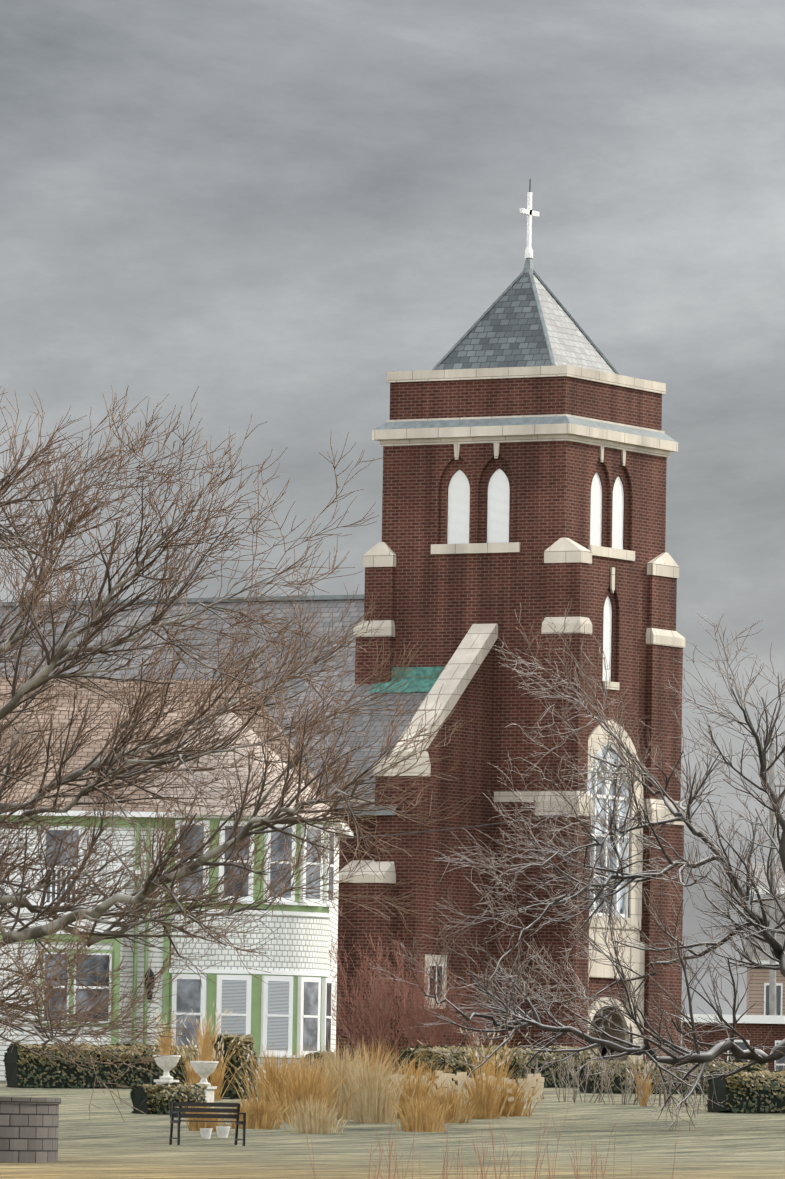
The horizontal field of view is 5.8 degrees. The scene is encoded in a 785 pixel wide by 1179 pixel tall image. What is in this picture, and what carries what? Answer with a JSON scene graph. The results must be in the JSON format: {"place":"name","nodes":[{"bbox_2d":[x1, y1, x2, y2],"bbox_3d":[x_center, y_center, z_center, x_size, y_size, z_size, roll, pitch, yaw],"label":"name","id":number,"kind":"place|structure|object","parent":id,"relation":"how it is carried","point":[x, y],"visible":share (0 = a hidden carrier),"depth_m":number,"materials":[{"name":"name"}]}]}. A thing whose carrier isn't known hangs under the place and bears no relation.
{"place":"outdoors","nodes":[
{"label":"outdoors","id":0,"kind":"place"},
{"bbox_2d":[0,1072,784,1178],"bbox_3d":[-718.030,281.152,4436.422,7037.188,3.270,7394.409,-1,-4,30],"label":"ground","id":1,"kind":"structure","parent":0,"point":[105,1141],"depth_m":150.43,"materials":[{"name":"grey plant"}]},
{"bbox_2d":[0,1097,60,1162],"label":"stone wall","id":2,"kind":"structure","parent":1,"relation":"on","point":[28,1129],"depth_m":127.88,"materials":[{"name":"stone"}]},
{"bbox_2d":[3,1042,198,1088],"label":"house hedge","id":3,"kind":"object","parent":1,"relation":"on","point":[24,1067],"depth_m":185.32,"materials":[{"name":"green plant"}]},
{"bbox_2d":[153,1055,180,1084],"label":"garden urn","id":4,"kind":"object","parent":1,"relation":"on","point":[166,1064],"visible":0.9,"depth_m":174.81,"materials":[{"name":"stone"}]},
{"bbox_2d":[150,1009,186,1054],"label":"ornamental grass","id":5,"kind":"object","parent":4,"relation":"on","point":[166,1048],"depth_m":174.93,"materials":[{"name":"beige plant"}]},
{"bbox_2d":[130,1082,207,1114],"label":"hedge","id":6,"kind":"object","parent":1,"relation":"on","point":[152,1099],"visible":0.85,"depth_m":166.99,"materials":[{"name":"green plant"}]},
{"bbox_2d":[0,677,352,1081],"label":"victorian house","id":7,"kind":"structure","parent":1,"relation":"on","point":[289,1004],"depth_m":192.32,"materials":[{"name":"white"}]},
{"bbox_2d":[190,1061,218,1107],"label":"garden urn","id":8,"kind":"object","parent":1,"relation":"on","point":[203,1070],"visible":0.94,"depth_m":171.77,"materials":[{"name":"stone"}]},
{"bbox_2d":[169,999,240,1060],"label":"ornamental grass","id":9,"kind":"object","parent":8,"relation":"on","point":[205,1044],"depth_m":171.96,"materials":[{"name":"beige plant"}]},
{"bbox_2d":[200,1128,212,1138],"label":"garden pot","id":10,"kind":"object","parent":1,"relation":"on","point":[206,1133],"visible":0.98,"depth_m":152.29,"materials":[{"name":"concrete"}]},
{"bbox_2d":[169,1102,245,1145],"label":"garden bench","id":11,"kind":"object","parent":1,"relation":"on","point":[176,1113],"visible":0.88,"depth_m":149.07,"materials":[{"name":"black metal"}]},
{"bbox_2d":[216,1126,229,1137],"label":"garden pot","id":12,"kind":"object","parent":1,"relation":"on","point":[222,1131],"visible":0.98,"depth_m":152.76,"materials":[{"name":"concrete"}]},
{"bbox_2d":[207,1034,258,1098],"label":"shrub","id":13,"kind":"object","parent":1,"relation":"on","point":[244,1051],"visible":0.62,"depth_m":178.82,"materials":[{"name":"green plant"}]},
{"bbox_2d":[0,385,474,1121],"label":"bare tree","id":14,"kind":"object","parent":1,"relation":"on","point":[108,775],"visible":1,"depth_m":147.34,"materials":[{"name":"plant"}]},
{"bbox_2d":[305,1051,333,1073],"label":"dark shrub","id":15,"kind":"object","parent":1,"relation":"on","point":[318,1055],"visible":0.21,"depth_m":184.91,"materials":[{"name":"green plant"}]},
{"bbox_2d":[0,179,685,1071],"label":"church","id":16,"kind":"structure","parent":1,"relation":"on","point":[524,359],"depth_m":221.09,"materials":[{"name":"brick"}]},
{"bbox_2d":[339,813,574,838],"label":"service cable","id":17,"kind":"object","parent":16,"relation":"attached to","point":[454,828],"visible":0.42,"depth_m":214.79,"materials":[{"name":"black metal"}]},
{"bbox_2d":[382,441,666,1060],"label":"bell tower","id":18,"kind":"structure","parent":16,"relation":"attached to","point":[443,603],"depth_m":221.11,"materials":[{"name":"brown brick"}]},
{"bbox_2d":[328,927,483,1074],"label":"bare shrub","id":19,"kind":"object","parent":1,"relation":"on","point":[380,990],"depth_m":196.59,"materials":[{"name":"brown plant"}]},
{"bbox_2d":[171,1026,664,1133],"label":"ornamental grasses","id":20,"kind":"object","parent":1,"relation":"on","point":[355,1089],"visible":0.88,"depth_m":164.70,"materials":[{"name":"yellow plant"}]},
{"bbox_2d":[378,979,503,1047],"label":"bare shrub","id":21,"kind":"object","parent":1,"relation":"on","point":[457,1035],"depth_m":197.21,"materials":[{"name":"brown plant"}]},
{"bbox_2d":[305,1106,679,1178],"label":"stems","id":22,"kind":"object","parent":1,"relation":"on","point":[484,1156],"visible":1,"depth_m":93.29,"materials":[{"name":"beige plant"}]},
{"bbox_2d":[518,1059,586,1099],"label":"bare shrub","id":23,"kind":"object","parent":1,"relation":"on","point":[542,1095],"visible":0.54,"depth_m":182.51,"materials":[{"name":"plant"}]},
{"bbox_2d":[368,602,784,1130],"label":"bare tree","id":24,"kind":"object","parent":1,"relation":"on","point":[697,1057],"visible":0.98,"depth_m":163.53,"materials":[{"name":"grey plant"}]},
{"bbox_2d":[541,1033,620,1102],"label":"bare shrub","id":25,"kind":"object","parent":1,"relation":"on","point":[577,1081],"visible":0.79,"depth_m":180.76,"materials":[{"name":"plant"}]},
{"bbox_2d":[585,1034,665,1104],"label":"bare shrub","id":26,"kind":"object","parent":1,"relation":"on","point":[627,1082],"visible":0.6,"depth_m":179.63,"materials":[{"name":"plant"}]},
{"bbox_2d":[623,1041,704,1106],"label":"bare shrub","id":27,"kind":"object","parent":1,"relation":"on","point":[665,1091],"visible":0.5,"depth_m":178.46,"materials":[{"name":"plant"}]},
{"bbox_2d":[579,1058,768,1094],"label":"hedge","id":28,"kind":"object","parent":1,"relation":"on","point":[614,1088],"visible":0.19,"depth_m":188.47,"materials":[{"name":"green plant"}]},
{"bbox_2d":[665,1052,753,1105],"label":"bare shrub","id":29,"kind":"object","parent":1,"relation":"on","point":[694,1092],"visible":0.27,"depth_m":179.57,"materials":[{"name":"plant"}]},
{"bbox_2d":[681,1014,784,1070],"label":"brick wing","id":30,"kind":"structure","parent":1,"relation":"on","point":[758,1028],"depth_m":298.26,"materials":[{"name":"brown brick"}]},
{"bbox_2d":[706,1067,784,1113],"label":"hedge","id":31,"kind":"object","parent":1,"relation":"on","point":[752,1090],"visible":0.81,"depth_m":174.39,"materials":[{"name":"green plant"}]},
{"bbox_2d":[738,855,784,1015],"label":"house","id":32,"kind":"structure","parent":1,"relation":"on","point":[758,988],"depth_m":343.27,"materials":[{"name":"brick"}]},
{"bbox_2d":[743,743,784,1014],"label":"utility pole","id":33,"kind":"object","parent":1,"relation":"on","point":[772,992],"visible":0.33,"depth_m":320.52,"materials":[{"name":"brown wood"}]},
{"bbox_2d":[0,0,784,1055],"label":"sky","id":34,"kind":"structure","parent":0,"point":[275,209],"materials":[{"name":"grey"}]},
{"bbox_2d":[397,1045,599,1087],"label":"hedge","id":35,"kind":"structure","parent":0,"point":[429,1054],"depth_m":191.67,"materials":[{"name":"green plant"}]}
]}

